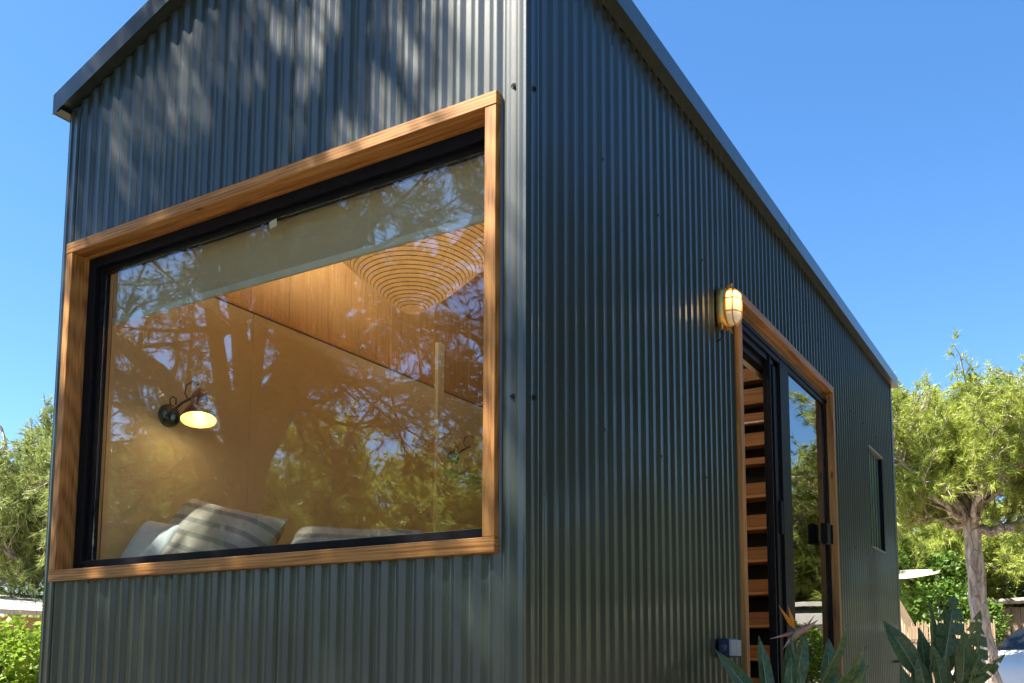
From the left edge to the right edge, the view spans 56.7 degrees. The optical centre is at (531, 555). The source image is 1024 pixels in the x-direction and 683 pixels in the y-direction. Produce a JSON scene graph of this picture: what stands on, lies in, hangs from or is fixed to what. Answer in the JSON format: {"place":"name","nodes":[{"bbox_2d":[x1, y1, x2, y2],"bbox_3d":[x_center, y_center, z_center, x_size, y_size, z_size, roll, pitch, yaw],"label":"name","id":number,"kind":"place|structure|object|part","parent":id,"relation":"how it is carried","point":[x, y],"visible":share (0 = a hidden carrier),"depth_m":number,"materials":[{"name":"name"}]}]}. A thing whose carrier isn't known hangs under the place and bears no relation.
{"place":"outdoors","nodes":[
{"label":"outdoors","id":0,"kind":"place"},
{"bbox_2d":[13,586,42,680],"bbox_3d":[-4.598,1.126,8.859,0.242,1.712,0.440,-3,-7,25],"label":"tall weed","id":1,"kind":"object","parent":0,"point":[31,623],"visible":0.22,"depth_m":8.82,"materials":[{"name":"green plant"}]},
{"bbox_2d":[38,0,902,682],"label":"tiny house","id":2,"kind":"structure","parent":0,"point":[648,478],"depth_m":4.05,"materials":[{"name":"black metal"}]},
{"bbox_2d":[158,381,216,427],"bbox_3d":[-1.656,-0.744,4.612,0.289,0.234,0.166,-4,-7,30],"label":"wall lamp","id":3,"kind":"object","parent":2,"relation":"attached to","point":[197,412],"visible":1,"depth_m":4.62,"materials":[{"name":"metal"}]},
{"bbox_2d":[48,90,501,581],"bbox_3d":[-1.083,-0.711,3.727,2.336,1.550,0.148,-4,-7,30],"label":"window","id":4,"kind":"structure","parent":2,"relation":"in","point":[469,129],"depth_m":3.74,"materials":[{"name":"brown wood"}]},
{"bbox_2d":[99,155,484,559],"bbox_3d":[-1.039,-0.733,3.859,2.131,1.448,0.056,-4,-7,30],"label":"roller blind","id":5,"kind":"object","parent":2,"relation":"attached to","point":[438,202],"visible":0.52,"depth_m":3.81,"materials":[{"name":"beige fabric"}]},
{"bbox_2d":[343,223,483,314],"bbox_3d":[-0.611,-1.744,4.961,0.989,0.980,0.989,-4,-7,30],"label":"pendant lamp","id":6,"kind":"object","parent":2,"relation":"hanging from","point":[419,277],"visible":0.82,"depth_m":4.76,"materials":[{"name":"wicker"}]},
{"bbox_2d":[447,435,473,464],"bbox_3d":[-0.494,-0.743,6.710,0.167,0.226,0.116,-4,-7,30],"label":"wall lamp","id":7,"kind":"object","parent":2,"relation":"attached to","point":[453,457],"visible":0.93,"depth_m":6.71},
{"bbox_2d":[716,283,742,341],"bbox_3d":[0.990,-1.194,4.690,0.114,0.308,0.144,-4,-7,30],"label":"bulkhead lamp","id":8,"kind":"object","parent":2,"relation":"attached to","point":[729,310],"visible":1,"depth_m":4.65,"materials":[{"name":"white glass"}]},
{"bbox_2d":[718,639,741,656],"bbox_3d":[0.934,0.436,4.463,0.066,0.086,0.159,-4,-7,30],"label":"outdoor socket","id":9,"kind":"object","parent":2,"relation":"attached to","point":[729,647],"visible":0.97,"depth_m":4.41,"materials":[{"name":"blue plastic"}]},
{"bbox_2d":[868,444,885,553],"bbox_3d":[2.895,-0.459,8.014,0.066,0.854,0.584,-4,-7,30],"label":"small window","id":10,"kind":"structure","parent":2,"relation":"in","point":[874,459],"depth_m":8.11,"materials":[{"name":"black metal"}]},
{"bbox_2d":[0,0,1023,615],"label":"sky","id":11,"kind":"structure","parent":0,"point":[888,135],"materials":[{"name":"blue"}]},
{"label":"ground","id":12,"kind":"structure","parent":0,"visible":0},
{"bbox_2d":[0,616,40,682],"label":"garden bush","id":13,"kind":"object","parent":12,"relation":"on","point":[22,646],"visible":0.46,"depth_m":8.57,"materials":[{"name":"green plant"}]},
{"bbox_2d":[0,592,42,651],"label":"beige bungalow","id":14,"kind":"object","parent":12,"relation":"on","point":[27,604],"depth_m":12.37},
{"bbox_2d":[0,393,53,598],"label":"pine tree","id":15,"kind":"object","parent":12,"relation":"on","point":[24,491],"visible":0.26,"depth_m":14.51,"materials":[{"name":"green plant"}]},
{"bbox_2d":[3,514,1022,641],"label":"distant wood","id":16,"kind":"object","parent":12,"relation":"on","point":[33,616],"depth_m":34.10,"materials":[{"name":"grey wood"}]},
{"bbox_2d":[715,605,867,682],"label":"bird of paradise plant","id":17,"kind":"object","parent":12,"relation":"on","point":[796,667],"visible":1,"depth_m":4.11,"materials":[{"name":"green plant"}]},
{"bbox_2d":[900,601,933,682],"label":"canvas tent","id":18,"kind":"object","parent":12,"relation":"on","point":[906,619],"visible":0.03,"depth_m":17.07,"materials":[{"name":"beige fabric"}]},
{"bbox_2d":[899,563,962,578],"bbox_3d":[6.664,1.570,18.046,1.327,2.850,3.149,2,-6,-14],"label":"shade sail","id":19,"kind":"object","parent":12,"relation":"on","point":[904,574],"visible":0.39,"depth_m":17.81,"materials":[{"name":"beige fabric"}]},
{"bbox_2d":[883,595,1004,682],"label":"bird of paradise plant","id":20,"kind":"object","parent":12,"relation":"on","point":[944,654],"visible":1,"depth_m":5.64,"materials":[{"name":"green plant"}]},
{"bbox_2d":[901,619,996,682],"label":"reed fence","id":21,"kind":"object","parent":12,"relation":"on","point":[913,637],"visible":0.2,"depth_m":16.23,"materials":[{"name":"beige plant"}]},
{"bbox_2d":[898,544,1012,648],"bbox_3d":[7.861,1.352,18.140,2.453,3.338,2.396,-4,-7,30],"label":"leafy tree","id":22,"kind":"object","parent":12,"relation":"on","point":[948,586],"visible":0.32,"depth_m":18.05,"materials":[{"name":"green plant"}]},
{"bbox_2d":[891,327,1023,682],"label":"pine tree","id":23,"kind":"object","parent":12,"relation":"on","point":[959,455],"visible":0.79,"depth_m":12.86,"materials":[{"name":"green plant"}]},
{"bbox_2d":[897,499,1023,621],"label":"pine tree","id":24,"kind":"object","parent":12,"relation":"on","point":[998,556],"visible":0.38,"depth_m":18.86,"materials":[{"name":"green plant"}]},
{"bbox_2d":[951,629,1023,682],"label":"parked car","id":25,"kind":"object","parent":12,"relation":"on","point":[1011,664],"visible":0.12,"depth_m":14.38,"materials":[{"name":"white paint"}]},
{"bbox_3d":[8.863,1.350,15.227,2.450,0.430,1.770,3,-7,-26],"label":"side window","id":26,"kind":"part","parent":25,"relation":"part of","materials":[{"name":"glass"}]},
{"bbox_2d":[987,597,1023,640],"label":"wooden shed","id":27,"kind":"structure","parent":12,"relation":"on","point":[1017,617],"depth_m":18.29,"materials":[{"name":"brown wood"}]},
{"bbox_2d":[989,549,1023,637],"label":"leafy bush","id":28,"kind":"object","parent":12,"relation":"on","point":[1011,589],"visible":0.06,"depth_m":19.77,"materials":[{"name":"green plant"}]},
{"bbox_3d":[-0.708,0.452,4.719,1.620,0.660,2.000,-4,-7,30],"label":"bed","id":29,"kind":"object","parent":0,"visible":0},
{"bbox_2d":[121,521,178,557],"bbox_3d":[-1.734,-0.004,4.327,0.340,0.360,0.142,5,-30,35],"label":"pillow","id":30,"kind":"object","parent":29,"relation":"on","point":[149,538],"visible":0.39,"depth_m":4.28,"materials":[{"name":"white fabric"}]},
{"bbox_2d":[161,497,288,554],"bbox_3d":[-1.436,-0.020,4.222,0.800,0.480,0.207,12,-26,41],"label":"pillow","id":31,"kind":"object","parent":29,"relation":"on","point":[204,526],"visible":0.41,"depth_m":4.10,"materials":[{"name":"fabric"}]},
{"bbox_2d":[290,526,421,543],"bbox_3d":[-0.796,0.039,3.882,0.660,0.400,0.177,2,-41,30],"label":"pillow","id":32,"kind":"object","parent":29,"relation":"on","point":[306,534],"visible":0.25,"depth_m":3.90,"materials":[{"name":"fabric"}]}
]}

